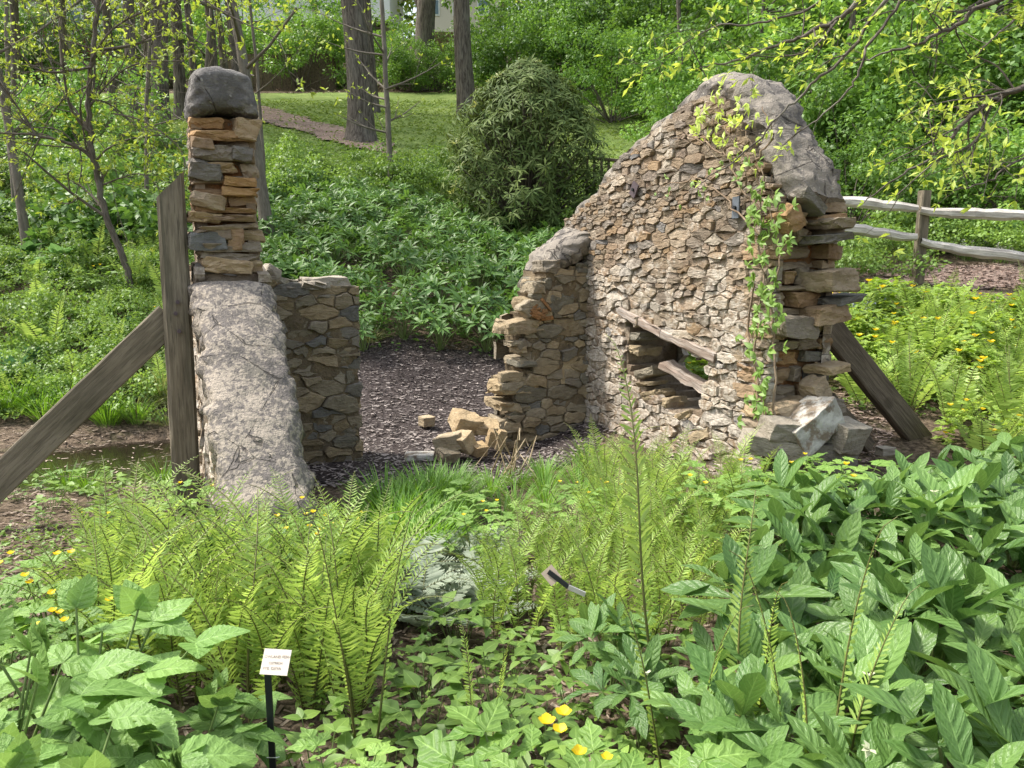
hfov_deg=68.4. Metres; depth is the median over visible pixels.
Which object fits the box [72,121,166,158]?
leafy plant
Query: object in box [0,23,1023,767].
ground
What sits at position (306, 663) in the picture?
fern
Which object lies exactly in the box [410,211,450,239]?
hellebore
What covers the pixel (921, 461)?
hellebore
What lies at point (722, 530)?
fern
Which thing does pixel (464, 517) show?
celandine poppy
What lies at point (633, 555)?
fern
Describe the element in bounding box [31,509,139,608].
fern
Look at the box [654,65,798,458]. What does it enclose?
climbing vine
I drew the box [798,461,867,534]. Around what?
celandine poppy
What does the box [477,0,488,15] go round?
window
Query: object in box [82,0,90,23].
tree
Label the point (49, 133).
leafy plant
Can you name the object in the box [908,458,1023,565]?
hellebore
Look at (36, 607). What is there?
celandine poppy
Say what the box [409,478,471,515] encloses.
grass tuft
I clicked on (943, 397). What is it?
fern
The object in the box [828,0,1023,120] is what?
shrub
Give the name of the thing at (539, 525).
fern
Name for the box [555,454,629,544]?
fern
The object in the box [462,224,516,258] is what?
hellebore
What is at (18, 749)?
baneberry
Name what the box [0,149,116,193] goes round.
leafy plant
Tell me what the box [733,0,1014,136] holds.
shrub
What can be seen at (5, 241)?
leafy plant
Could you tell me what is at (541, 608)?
fern
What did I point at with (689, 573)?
fern
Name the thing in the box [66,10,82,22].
window
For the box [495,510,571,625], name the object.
fern
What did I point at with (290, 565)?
fern
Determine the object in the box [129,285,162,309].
fern
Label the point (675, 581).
fern
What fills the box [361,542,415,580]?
celandine poppy
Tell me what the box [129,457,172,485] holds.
grass tuft
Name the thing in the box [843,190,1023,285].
rail fence
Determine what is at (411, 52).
shrub
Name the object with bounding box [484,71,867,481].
ruined gable wall
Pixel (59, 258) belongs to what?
leafy plant
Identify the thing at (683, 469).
fern
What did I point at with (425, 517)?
grass tuft
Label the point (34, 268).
fern
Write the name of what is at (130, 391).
grass tuft
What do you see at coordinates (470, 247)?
hellebore
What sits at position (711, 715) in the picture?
hellebore
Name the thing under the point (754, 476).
celandine poppy
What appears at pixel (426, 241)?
hellebore
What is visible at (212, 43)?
tree
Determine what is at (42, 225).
leafy plant
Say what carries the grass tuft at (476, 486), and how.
on the ground at (916, 449)
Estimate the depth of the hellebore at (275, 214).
11.76 m
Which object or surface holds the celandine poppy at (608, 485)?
on the ground at (916, 449)
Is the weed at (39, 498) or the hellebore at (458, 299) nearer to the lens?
the weed at (39, 498)
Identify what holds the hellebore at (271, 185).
on the ground at (916, 449)
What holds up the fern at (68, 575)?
on the ground at (916, 449)
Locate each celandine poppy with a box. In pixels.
[0,549,112,672]
[0,550,75,664]
[0,579,73,701]
[0,589,115,684]
[0,597,169,707]
[0,598,62,710]
[64,503,122,545]
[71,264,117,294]
[82,494,145,535]
[106,498,173,528]
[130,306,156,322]
[153,479,217,537]
[162,518,213,536]
[164,506,216,535]
[252,524,348,608]
[270,509,339,561]
[278,496,347,541]
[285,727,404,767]
[332,511,394,550]
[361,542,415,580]
[413,695,620,767]
[423,478,491,540]
[431,509,511,562]
[455,499,521,548]
[472,717,760,767]
[508,498,571,539]
[526,507,590,562]
[537,480,598,526]
[563,481,625,540]
[583,479,625,495]
[601,751,657,767]
[654,473,745,559]
[665,459,739,523]
[684,351,708,380]
[684,358,708,380]
[688,352,705,363]
[690,364,707,378]
[706,490,778,568]
[715,458,774,533]
[740,467,817,551]
[750,464,835,484]
[752,452,832,481]
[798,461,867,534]
[803,456,867,490]
[808,459,892,491]
[829,334,898,380]
[830,304,905,353]
[831,314,890,363]
[832,278,915,327]
[850,302,909,336]
[851,285,896,312]
[852,310,918,347]
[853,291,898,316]
[857,276,924,319]
[866,338,926,372]
[868,278,925,312]
[882,314,958,359]
[893,332,1007,389]
[898,282,993,329]
[904,311,1008,368]
[930,398,1023,446]
[933,331,1018,383]
[943,358,1023,404]
[956,292,1023,333]
[966,292,1020,326]
[975,311,1021,345]
[984,416,1023,469]
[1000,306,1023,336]
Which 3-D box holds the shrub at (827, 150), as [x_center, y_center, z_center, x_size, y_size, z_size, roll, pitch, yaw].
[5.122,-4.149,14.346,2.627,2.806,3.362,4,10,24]
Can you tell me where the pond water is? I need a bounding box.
[16,440,171,490]
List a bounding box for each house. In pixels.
[0,0,140,66]
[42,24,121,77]
[214,0,405,48]
[414,0,505,59]
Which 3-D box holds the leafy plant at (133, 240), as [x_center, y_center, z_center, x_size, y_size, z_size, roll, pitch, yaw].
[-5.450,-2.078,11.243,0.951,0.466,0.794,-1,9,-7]
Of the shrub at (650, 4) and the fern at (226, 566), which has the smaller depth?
the fern at (226, 566)
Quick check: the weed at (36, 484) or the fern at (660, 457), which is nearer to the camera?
the fern at (660, 457)
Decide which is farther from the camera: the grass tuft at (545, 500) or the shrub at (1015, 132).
the shrub at (1015, 132)
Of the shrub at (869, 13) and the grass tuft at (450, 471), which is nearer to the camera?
the grass tuft at (450, 471)
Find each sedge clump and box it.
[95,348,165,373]
[120,362,166,395]
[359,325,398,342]
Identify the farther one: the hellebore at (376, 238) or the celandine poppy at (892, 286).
the hellebore at (376, 238)
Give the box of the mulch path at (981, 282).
[855,263,1023,289]
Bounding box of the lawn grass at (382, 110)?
[42,97,673,201]
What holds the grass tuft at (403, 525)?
on the ground at (916, 449)
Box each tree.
[0,0,137,250]
[0,0,342,303]
[9,0,21,117]
[58,0,69,86]
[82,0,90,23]
[101,0,121,113]
[122,0,143,128]
[137,0,185,117]
[139,0,150,83]
[150,0,172,129]
[180,0,352,252]
[183,0,196,75]
[205,4,217,66]
[213,0,227,68]
[225,1,239,71]
[312,0,319,30]
[341,0,377,142]
[364,0,380,112]
[410,0,442,90]
[453,0,476,117]
[594,0,1023,257]
[620,0,683,86]
[688,0,848,40]
[797,0,866,75]
[909,0,1023,142]
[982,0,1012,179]
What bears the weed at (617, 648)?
on the ground at (916, 449)
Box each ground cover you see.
[0,156,284,352]
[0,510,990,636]
[270,134,605,215]
[278,191,540,355]
[305,634,691,767]
[842,291,1023,416]
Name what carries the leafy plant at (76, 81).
on the ground at (916, 449)
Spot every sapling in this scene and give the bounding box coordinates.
[0,0,78,206]
[79,1,201,189]
[140,0,257,229]
[202,0,313,174]
[306,0,452,192]
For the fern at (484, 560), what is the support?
on the ground at (916, 449)
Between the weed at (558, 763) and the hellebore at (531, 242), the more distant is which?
the hellebore at (531, 242)
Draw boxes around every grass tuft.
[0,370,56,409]
[0,382,66,415]
[0,383,37,418]
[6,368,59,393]
[7,393,61,422]
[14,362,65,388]
[21,382,72,398]
[28,379,73,401]
[31,460,94,492]
[65,467,108,495]
[90,401,119,422]
[91,391,145,427]
[107,387,166,414]
[111,395,160,424]
[117,380,140,400]
[123,400,168,426]
[126,383,165,403]
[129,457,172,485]
[133,382,167,406]
[335,473,442,525]
[337,472,426,517]
[338,480,436,527]
[339,463,433,509]
[351,476,458,528]
[353,479,439,511]
[354,466,443,508]
[355,492,435,537]
[356,491,459,557]
[361,510,427,540]
[370,491,486,558]
[371,484,450,520]
[375,469,462,507]
[378,471,471,501]
[379,472,442,498]
[381,459,470,493]
[381,468,478,513]
[383,455,467,489]
[383,496,463,539]
[384,456,486,502]
[392,484,469,522]
[392,485,481,532]
[398,495,484,553]
[409,456,479,489]
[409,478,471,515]
[416,459,487,497]
[421,483,481,511]
[422,489,479,526]
[425,461,487,480]
[428,469,494,505]
[440,469,493,506]
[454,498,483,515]
[470,462,523,496]
[475,489,529,521]
[485,477,544,509]
[499,459,540,489]
[518,457,571,491]
[520,469,569,501]
[525,452,560,478]
[525,489,570,513]
[548,453,592,478]
[548,463,594,498]
[563,436,612,471]
[568,466,608,486]
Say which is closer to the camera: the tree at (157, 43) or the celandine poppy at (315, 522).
the celandine poppy at (315, 522)
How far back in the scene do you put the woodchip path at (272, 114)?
22.34 m
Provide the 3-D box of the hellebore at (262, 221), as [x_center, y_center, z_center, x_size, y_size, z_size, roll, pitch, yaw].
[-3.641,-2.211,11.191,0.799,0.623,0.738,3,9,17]
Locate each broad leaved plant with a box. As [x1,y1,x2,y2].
[0,352,36,384]
[11,346,57,371]
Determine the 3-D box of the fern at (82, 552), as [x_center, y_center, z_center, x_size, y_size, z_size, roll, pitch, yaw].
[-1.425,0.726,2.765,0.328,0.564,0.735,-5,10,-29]
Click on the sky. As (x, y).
(414, 10)
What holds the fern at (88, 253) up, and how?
on the ground at (916, 449)
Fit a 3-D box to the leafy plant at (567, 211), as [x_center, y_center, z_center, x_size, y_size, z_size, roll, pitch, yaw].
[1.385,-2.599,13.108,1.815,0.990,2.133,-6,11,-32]
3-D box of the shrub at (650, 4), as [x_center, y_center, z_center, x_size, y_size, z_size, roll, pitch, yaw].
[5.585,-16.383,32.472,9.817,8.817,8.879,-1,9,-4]
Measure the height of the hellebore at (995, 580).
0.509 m
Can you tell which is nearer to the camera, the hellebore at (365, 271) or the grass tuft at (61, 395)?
the grass tuft at (61, 395)
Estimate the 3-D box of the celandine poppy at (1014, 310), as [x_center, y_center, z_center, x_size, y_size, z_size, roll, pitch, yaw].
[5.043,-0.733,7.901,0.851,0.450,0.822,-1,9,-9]
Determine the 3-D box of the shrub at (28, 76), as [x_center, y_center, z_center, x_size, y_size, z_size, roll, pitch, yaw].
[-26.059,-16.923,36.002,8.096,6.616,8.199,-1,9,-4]
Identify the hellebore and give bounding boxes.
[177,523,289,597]
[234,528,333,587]
[256,204,287,227]
[257,205,286,219]
[258,215,294,245]
[260,245,298,271]
[261,239,297,259]
[263,230,302,261]
[266,168,313,197]
[267,182,286,201]
[268,180,301,199]
[269,195,288,211]
[271,195,314,223]
[273,218,308,242]
[275,232,325,270]
[275,254,319,278]
[279,201,327,240]
[286,183,328,222]
[289,186,316,200]
[289,226,330,256]
[289,264,355,285]
[290,251,338,274]
[294,197,341,226]
[295,165,335,191]
[296,231,366,275]
[297,177,325,195]
[301,208,350,238]
[301,220,366,263]
[306,191,344,214]
[310,260,362,288]
[311,187,360,216]
[313,217,351,253]
[314,177,351,194]
[317,183,344,202]
[321,194,380,227]
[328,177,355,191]
[329,185,373,212]
[329,201,373,238]
[336,222,394,261]
[341,183,373,211]
[342,240,401,278]
[343,173,381,191]
[346,263,387,295]
[350,198,395,221]
[350,274,394,310]
[351,229,404,269]
[352,190,398,222]
[353,216,406,255]
[355,186,380,200]
[355,218,392,233]
[356,288,407,328]
[359,303,391,351]
[361,184,404,220]
[373,244,433,288]
[374,294,436,338]
[378,189,408,212]
[379,203,417,235]
[382,180,420,209]
[384,213,421,245]
[389,189,433,221]
[389,197,433,231]
[390,208,424,241]
[390,238,430,274]
[391,269,442,305]
[393,285,442,324]
[395,229,440,266]
[397,193,428,209]
[404,265,471,316]
[408,198,442,210]
[408,305,470,349]
[409,228,456,256]
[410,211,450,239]
[412,245,467,279]
[413,190,448,208]
[413,205,445,224]
[416,255,468,298]
[418,216,458,244]
[420,206,453,235]
[422,241,466,275]
[424,238,467,268]
[425,285,503,337]
[433,205,463,228]
[436,211,468,243]
[437,198,463,216]
[440,230,477,261]
[445,208,485,241]
[447,256,511,306]
[449,247,500,284]
[450,215,492,240]
[450,302,509,351]
[453,199,482,221]
[453,282,514,329]
[456,252,508,293]
[457,237,493,274]
[461,216,505,245]
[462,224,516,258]
[463,233,517,265]
[485,269,522,306]
[487,307,514,329]
[489,227,524,254]
[491,244,530,275]
[491,254,524,293]
[493,212,525,244]
[495,285,520,309]
[497,244,532,265]
[501,212,532,231]
[501,229,524,250]
[501,236,539,260]
[504,254,529,285]
[513,232,550,251]
[520,223,541,231]
[526,225,558,240]
[529,220,559,245]
[530,214,564,240]
[556,592,680,691]
[559,633,700,747]
[630,641,861,767]
[660,533,892,684]
[669,598,871,741]
[686,706,942,767]
[689,497,873,626]
[724,448,904,553]
[731,473,905,562]
[790,613,977,765]
[805,542,1023,752]
[817,639,1023,767]
[823,541,1013,679]
[824,518,966,643]
[826,476,967,563]
[840,462,962,564]
[857,449,988,530]
[874,461,1023,565]
[889,628,1023,762]
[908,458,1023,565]
[912,521,1023,645]
[920,587,1023,706]
[927,444,989,534]
[947,468,1023,568]
[950,432,1023,472]
[974,445,1023,483]
[980,565,1023,615]
[990,500,1023,536]
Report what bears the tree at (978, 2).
on the ground at (916, 449)
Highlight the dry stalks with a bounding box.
[476,428,537,482]
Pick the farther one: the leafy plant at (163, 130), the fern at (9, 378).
the leafy plant at (163, 130)
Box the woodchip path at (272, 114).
[258,106,396,153]
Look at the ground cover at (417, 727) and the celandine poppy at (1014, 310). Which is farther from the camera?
the celandine poppy at (1014, 310)
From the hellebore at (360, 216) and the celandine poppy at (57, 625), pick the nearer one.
the celandine poppy at (57, 625)
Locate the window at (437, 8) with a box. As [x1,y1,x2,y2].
[435,0,439,15]
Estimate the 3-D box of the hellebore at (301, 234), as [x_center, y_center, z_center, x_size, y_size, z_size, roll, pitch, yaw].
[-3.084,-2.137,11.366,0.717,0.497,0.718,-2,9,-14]
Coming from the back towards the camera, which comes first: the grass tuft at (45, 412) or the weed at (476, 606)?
the grass tuft at (45, 412)
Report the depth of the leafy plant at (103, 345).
7.76 m
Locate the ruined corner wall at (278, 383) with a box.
[184,66,363,563]
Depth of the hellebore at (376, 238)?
11.14 m
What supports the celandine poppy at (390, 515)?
on the ground at (916, 449)
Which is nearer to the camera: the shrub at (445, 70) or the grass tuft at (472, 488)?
the grass tuft at (472, 488)
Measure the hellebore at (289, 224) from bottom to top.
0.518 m
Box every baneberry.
[0,573,249,751]
[0,617,176,765]
[0,697,255,767]
[32,685,292,767]
[141,742,258,767]
[148,667,292,761]
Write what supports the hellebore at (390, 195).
on the ground at (916, 449)
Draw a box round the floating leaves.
[31,425,168,490]
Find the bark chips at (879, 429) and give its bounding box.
[833,383,921,465]
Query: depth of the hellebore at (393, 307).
8.97 m
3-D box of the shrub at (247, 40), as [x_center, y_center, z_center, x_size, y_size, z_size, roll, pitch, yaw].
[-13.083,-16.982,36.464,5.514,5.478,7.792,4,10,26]
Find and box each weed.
[9,489,31,500]
[15,474,32,490]
[29,480,76,510]
[30,469,72,491]
[31,510,54,525]
[71,466,114,487]
[74,481,117,510]
[86,472,132,498]
[87,496,116,519]
[140,481,160,498]
[144,480,173,511]
[145,474,169,485]
[276,707,382,767]
[290,669,340,714]
[316,690,395,742]
[353,719,418,767]
[359,652,481,748]
[370,754,403,767]
[372,635,468,708]
[412,632,470,671]
[417,591,496,652]
[433,641,544,724]
[452,732,495,760]
[472,614,545,657]
[473,634,542,678]
[490,689,579,765]
[510,751,589,767]
[519,714,605,767]
[538,652,617,720]
[545,607,617,675]
[600,706,680,757]
[604,745,674,767]
[609,642,669,679]
[624,605,694,667]
[633,664,700,727]
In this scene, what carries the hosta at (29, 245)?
on the ground at (916, 449)
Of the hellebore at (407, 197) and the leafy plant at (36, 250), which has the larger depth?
the hellebore at (407, 197)
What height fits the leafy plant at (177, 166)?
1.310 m
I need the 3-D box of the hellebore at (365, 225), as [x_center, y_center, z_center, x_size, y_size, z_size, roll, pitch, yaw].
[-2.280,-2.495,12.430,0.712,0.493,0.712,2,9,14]
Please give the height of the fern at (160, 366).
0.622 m
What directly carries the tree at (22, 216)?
on the ground at (916, 449)
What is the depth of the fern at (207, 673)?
2.38 m
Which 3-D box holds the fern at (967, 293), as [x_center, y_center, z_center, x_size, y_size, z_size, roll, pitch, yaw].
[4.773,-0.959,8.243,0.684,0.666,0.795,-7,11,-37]
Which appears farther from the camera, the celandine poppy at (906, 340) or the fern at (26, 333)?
the fern at (26, 333)
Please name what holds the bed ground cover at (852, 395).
on the ground at (916, 449)
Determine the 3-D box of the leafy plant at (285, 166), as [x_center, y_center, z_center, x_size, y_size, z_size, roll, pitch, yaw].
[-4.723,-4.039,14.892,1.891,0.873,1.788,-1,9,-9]
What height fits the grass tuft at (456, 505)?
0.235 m
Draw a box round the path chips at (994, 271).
[855,262,1023,288]
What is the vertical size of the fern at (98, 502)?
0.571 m
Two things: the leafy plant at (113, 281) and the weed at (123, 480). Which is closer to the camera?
the weed at (123, 480)
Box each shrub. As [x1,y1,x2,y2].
[0,0,90,90]
[0,0,184,90]
[0,3,49,86]
[69,1,228,88]
[168,0,314,88]
[242,0,346,90]
[290,0,415,88]
[373,30,437,90]
[381,23,454,92]
[389,24,454,85]
[407,43,478,90]
[439,0,625,89]
[443,0,590,98]
[444,29,498,66]
[445,3,560,90]
[472,0,667,65]
[496,0,690,86]
[499,0,638,96]
[533,0,720,81]
[542,20,675,122]
[593,0,739,91]
[599,0,705,64]
[618,0,820,116]
[619,14,763,141]
[630,16,849,133]
[654,0,769,71]
[699,0,931,71]
[712,0,922,160]
[723,32,897,168]
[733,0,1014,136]
[739,0,988,55]
[761,21,966,212]
[801,75,849,215]
[813,0,1023,203]
[814,0,1023,189]
[826,0,1023,208]
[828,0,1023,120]
[828,111,1008,235]
[832,120,930,229]
[871,95,1023,239]
[887,0,1023,134]
[915,112,1023,246]
[937,39,1023,133]
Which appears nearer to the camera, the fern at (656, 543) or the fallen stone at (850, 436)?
the fern at (656, 543)
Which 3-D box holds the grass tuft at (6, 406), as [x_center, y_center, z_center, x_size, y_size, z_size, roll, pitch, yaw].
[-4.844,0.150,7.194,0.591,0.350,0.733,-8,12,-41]
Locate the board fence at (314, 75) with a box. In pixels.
[226,50,336,90]
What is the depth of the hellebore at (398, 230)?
11.91 m
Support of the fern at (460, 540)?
on the ground at (916, 449)
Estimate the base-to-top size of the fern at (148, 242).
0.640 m
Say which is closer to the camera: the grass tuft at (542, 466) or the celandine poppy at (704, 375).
the grass tuft at (542, 466)
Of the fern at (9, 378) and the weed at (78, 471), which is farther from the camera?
the fern at (9, 378)
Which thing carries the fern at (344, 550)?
on the ground at (916, 449)
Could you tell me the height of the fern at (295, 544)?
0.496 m
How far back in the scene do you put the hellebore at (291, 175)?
14.30 m
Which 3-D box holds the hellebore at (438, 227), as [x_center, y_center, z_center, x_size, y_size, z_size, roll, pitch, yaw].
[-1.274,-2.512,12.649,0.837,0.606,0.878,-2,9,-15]
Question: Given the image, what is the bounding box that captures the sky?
[121,1,532,37]
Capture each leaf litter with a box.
[0,425,186,521]
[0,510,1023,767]
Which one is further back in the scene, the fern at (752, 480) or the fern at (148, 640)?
the fern at (752, 480)
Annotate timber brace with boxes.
[0,172,201,513]
[818,322,931,451]
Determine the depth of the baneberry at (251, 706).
1.97 m
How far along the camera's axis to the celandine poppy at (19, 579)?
2.61 m
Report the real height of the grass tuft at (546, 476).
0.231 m
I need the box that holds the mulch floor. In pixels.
[307,335,604,495]
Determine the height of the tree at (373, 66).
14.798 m
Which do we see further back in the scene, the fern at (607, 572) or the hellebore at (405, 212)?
the hellebore at (405, 212)
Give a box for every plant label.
[260,648,291,767]
[541,564,585,596]
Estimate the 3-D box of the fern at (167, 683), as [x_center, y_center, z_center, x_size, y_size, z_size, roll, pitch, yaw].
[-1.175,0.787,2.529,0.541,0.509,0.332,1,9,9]
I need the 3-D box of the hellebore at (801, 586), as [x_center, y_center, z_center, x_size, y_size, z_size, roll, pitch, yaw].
[0.847,0.758,2.433,0.731,0.565,0.719,2,9,13]
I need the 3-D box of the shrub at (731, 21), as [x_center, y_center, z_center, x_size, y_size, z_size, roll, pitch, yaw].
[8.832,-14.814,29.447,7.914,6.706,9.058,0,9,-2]
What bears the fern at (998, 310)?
on the ground at (916, 449)
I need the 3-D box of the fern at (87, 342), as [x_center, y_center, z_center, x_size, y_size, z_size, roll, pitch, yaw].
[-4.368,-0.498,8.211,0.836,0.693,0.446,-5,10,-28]
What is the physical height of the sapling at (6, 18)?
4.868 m
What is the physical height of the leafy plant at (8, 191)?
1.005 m
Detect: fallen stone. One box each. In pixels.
[404,451,434,460]
[418,415,435,426]
[432,429,461,454]
[436,448,461,463]
[447,408,483,435]
[458,431,477,453]
[471,441,488,456]
[476,416,500,435]
[485,427,497,447]
[494,429,506,450]
[736,427,811,461]
[756,415,799,442]
[790,396,845,455]
[797,463,859,484]
[809,444,858,464]
[825,415,871,455]
[875,445,896,455]
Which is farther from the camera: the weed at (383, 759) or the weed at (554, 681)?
the weed at (554, 681)
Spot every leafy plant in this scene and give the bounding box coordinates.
[0,81,78,145]
[0,116,30,129]
[0,117,85,146]
[0,126,86,162]
[0,136,86,179]
[0,139,44,179]
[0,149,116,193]
[0,152,65,192]
[0,179,61,222]
[0,189,10,198]
[0,193,16,232]
[0,204,59,245]
[0,234,13,257]
[0,244,36,273]
[0,251,20,286]
[0,253,67,283]
[0,254,121,293]
[0,278,14,300]
[0,286,90,337]
[0,290,51,310]
[0,300,27,321]
[0,308,117,363]
[0,332,12,351]
[0,348,55,390]
[0,357,40,414]
[0,373,73,419]
[1,233,77,261]
[4,51,178,157]
[5,161,156,232]
[7,217,111,249]
[12,351,95,390]
[13,278,142,324]
[20,111,104,134]
[20,228,146,271]
[22,152,86,193]
[22,178,192,247]
[29,163,173,212]
[30,131,180,197]
[38,317,164,367]
[42,330,160,389]
[48,233,124,261]
[51,356,168,421]
[59,105,137,136]
[60,287,151,340]
[68,142,155,187]
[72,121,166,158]
[75,133,143,164]
[81,271,156,301]
[86,274,161,316]
[103,182,190,211]
[106,239,190,276]
[108,341,164,360]
[115,110,187,154]
[115,128,187,186]
[117,229,155,247]
[120,133,188,167]
[123,247,194,284]
[132,227,193,263]
[133,293,162,318]
[139,271,159,299]
[149,169,188,196]
[152,123,186,145]
[257,207,310,239]
[260,233,314,279]
[264,130,314,167]
[265,137,308,173]
[265,155,304,187]
[265,165,300,202]
[268,142,354,175]
[268,193,304,219]
[281,151,375,191]
[317,152,448,200]
[324,148,407,178]
[347,137,455,186]
[396,160,468,202]
[400,143,468,186]
[544,207,575,239]
[835,235,951,281]
[840,219,944,265]
[855,194,982,254]
[872,210,1000,255]
[929,200,1023,250]
[960,219,1023,251]
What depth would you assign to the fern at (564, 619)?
2.83 m
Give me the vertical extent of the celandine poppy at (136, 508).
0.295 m
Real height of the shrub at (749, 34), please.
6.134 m
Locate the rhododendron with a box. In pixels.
[440,53,610,240]
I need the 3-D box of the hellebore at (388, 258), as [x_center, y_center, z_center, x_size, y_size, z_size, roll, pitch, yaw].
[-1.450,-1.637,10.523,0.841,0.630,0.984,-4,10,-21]
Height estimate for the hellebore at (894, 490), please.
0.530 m
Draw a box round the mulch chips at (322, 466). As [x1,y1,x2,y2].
[306,338,614,492]
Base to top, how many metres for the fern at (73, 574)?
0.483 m
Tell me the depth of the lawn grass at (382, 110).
23.50 m
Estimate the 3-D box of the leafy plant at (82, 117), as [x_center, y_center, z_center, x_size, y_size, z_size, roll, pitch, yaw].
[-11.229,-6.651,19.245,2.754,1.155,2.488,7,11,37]
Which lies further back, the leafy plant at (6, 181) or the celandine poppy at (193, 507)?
the leafy plant at (6, 181)
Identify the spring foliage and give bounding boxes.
[116,0,521,52]
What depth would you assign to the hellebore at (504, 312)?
9.13 m
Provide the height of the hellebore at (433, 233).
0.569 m
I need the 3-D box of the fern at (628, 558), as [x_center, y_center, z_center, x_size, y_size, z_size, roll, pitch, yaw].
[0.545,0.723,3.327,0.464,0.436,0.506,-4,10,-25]
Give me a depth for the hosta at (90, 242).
10.53 m
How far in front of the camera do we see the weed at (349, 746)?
2.04 m
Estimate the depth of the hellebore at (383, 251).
10.73 m
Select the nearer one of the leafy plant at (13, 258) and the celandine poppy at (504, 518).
the celandine poppy at (504, 518)
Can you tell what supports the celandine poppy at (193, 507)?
on the ground at (916, 449)
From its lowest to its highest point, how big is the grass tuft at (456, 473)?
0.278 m
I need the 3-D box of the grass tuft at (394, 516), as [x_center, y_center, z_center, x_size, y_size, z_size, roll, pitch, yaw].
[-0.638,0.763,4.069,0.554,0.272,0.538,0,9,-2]
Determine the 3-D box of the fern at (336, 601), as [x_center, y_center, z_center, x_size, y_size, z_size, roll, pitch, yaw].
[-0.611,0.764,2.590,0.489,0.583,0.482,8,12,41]
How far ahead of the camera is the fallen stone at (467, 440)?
6.10 m
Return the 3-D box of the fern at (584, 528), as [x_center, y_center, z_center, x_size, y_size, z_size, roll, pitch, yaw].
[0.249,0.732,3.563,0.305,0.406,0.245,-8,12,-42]
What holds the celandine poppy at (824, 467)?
on the ground at (916, 449)
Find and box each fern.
[0,344,36,395]
[0,510,208,654]
[1,283,72,358]
[13,512,166,673]
[14,243,51,282]
[14,483,146,570]
[19,516,183,642]
[20,533,155,637]
[22,519,266,679]
[24,273,51,308]
[25,223,71,256]
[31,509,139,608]
[45,554,253,685]
[51,340,105,386]
[51,453,204,546]
[54,459,227,565]
[54,490,206,580]
[56,249,99,290]
[60,461,292,562]
[64,533,265,653]
[67,220,134,267]
[67,309,124,356]
[67,478,173,620]
[73,283,123,329]
[77,510,270,705]
[86,495,183,579]
[86,498,267,610]
[92,481,206,597]
[94,508,206,575]
[101,239,154,287]
[102,479,232,573]
[107,471,173,554]
[110,547,229,651]
[113,496,279,605]
[115,499,194,591]
[118,489,338,723]
[120,493,278,652]
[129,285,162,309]
[133,246,161,296]
[137,229,158,267]
[138,462,316,578]
[145,353,166,386]
[158,528,289,690]
[165,527,261,677]
[166,507,330,634]
[167,562,285,691]
[182,472,381,656]
[193,465,367,568]
[195,501,349,689]
[196,491,343,638]
[206,564,334,665]
[207,493,310,606]
[212,550,374,666]
[214,525,371,719]
[223,533,330,691]
[227,502,410,598]
[228,512,349,608]
[228,524,431,698]
[235,488,457,684]
[249,472,374,605]
[261,489,359,606]
[262,561,452,727]
[267,542,455,706]
[274,503,346,569]
[288,490,470,640]
[299,477,456,625]
[305,499,423,755]
[318,513,456,632]
[326,478,400,588]
[349,562,463,610]
[358,554,475,630]
[371,532,459,579]
[374,522,467,557]
[387,559,540,629]
[390,532,473,601]
[399,539,541,605]
[403,521,518,577]
[431,507,554,624]
[434,525,528,561]
[443,505,522,575]
[443,510,604,640]
[452,606,514,761]
[460,519,558,599]
[464,499,552,611]
[470,531,547,638]
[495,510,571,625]
[496,486,595,586]
[505,491,589,562]
[505,516,629,632]
[516,500,623,584]
[527,499,598,568]
[534,524,580,611]
[536,519,667,637]
[540,540,590,657]
[542,520,615,606]
[547,501,613,599]
[555,448,626,497]
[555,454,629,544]
[558,515,666,637]
[559,459,648,553]
[562,422,636,486]
[564,474,663,565]
[564,500,694,595]
[567,413,663,474]
[579,503,660,582]
[581,542,678,617]
[583,445,628,512]
[588,430,696,510]
[588,488,684,582]
[589,428,700,482]
[592,488,693,546]
[596,461,650,551]
[598,465,671,565]
[601,576,753,767]
[605,524,727,642]
[606,334,653,643]
[614,554,717,649]
[616,436,674,496]
[617,427,682,500]
[619,445,689,531]
[620,485,706,571]
[620,516,687,600]
[621,485,708,565]
[625,473,692,548]
[627,437,701,521]
[628,534,760,646]
[629,521,745,618]
[635,487,687,548]
[639,471,727,542]
[640,477,719,574]
[644,444,754,532]
[645,453,706,536]
[647,483,746,541]
[651,422,722,493]
[654,500,735,596]
[655,521,729,625]
[657,455,746,497]
[662,471,724,554]
[663,493,735,565]
[676,462,732,532]
[676,491,746,576]
[683,421,765,498]
[683,456,769,541]
[692,495,760,597]
[716,460,794,515]
[720,432,782,490]
[725,491,786,750]
[729,516,897,726]
[773,585,919,755]
[831,352,904,406]
[846,289,885,332]
[868,312,945,355]
[871,334,926,389]
[874,332,958,410]
[890,304,981,366]
[891,276,948,322]
[895,286,968,341]
[909,267,986,310]
[911,280,969,310]
[912,335,973,402]
[918,281,980,326]
[918,349,998,425]
[926,285,1006,344]
[944,292,1018,330]
[951,389,1023,451]
[960,309,1013,366]
[962,349,1023,416]
[967,347,1023,432]
[971,332,1023,390]
[984,319,1023,368]
[1008,293,1023,339]
[1011,260,1023,320]
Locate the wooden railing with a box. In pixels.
[585,157,617,196]
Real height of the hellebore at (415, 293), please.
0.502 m
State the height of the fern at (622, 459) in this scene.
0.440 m
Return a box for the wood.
[3,0,965,76]
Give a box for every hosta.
[5,240,47,274]
[29,243,94,278]
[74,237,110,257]

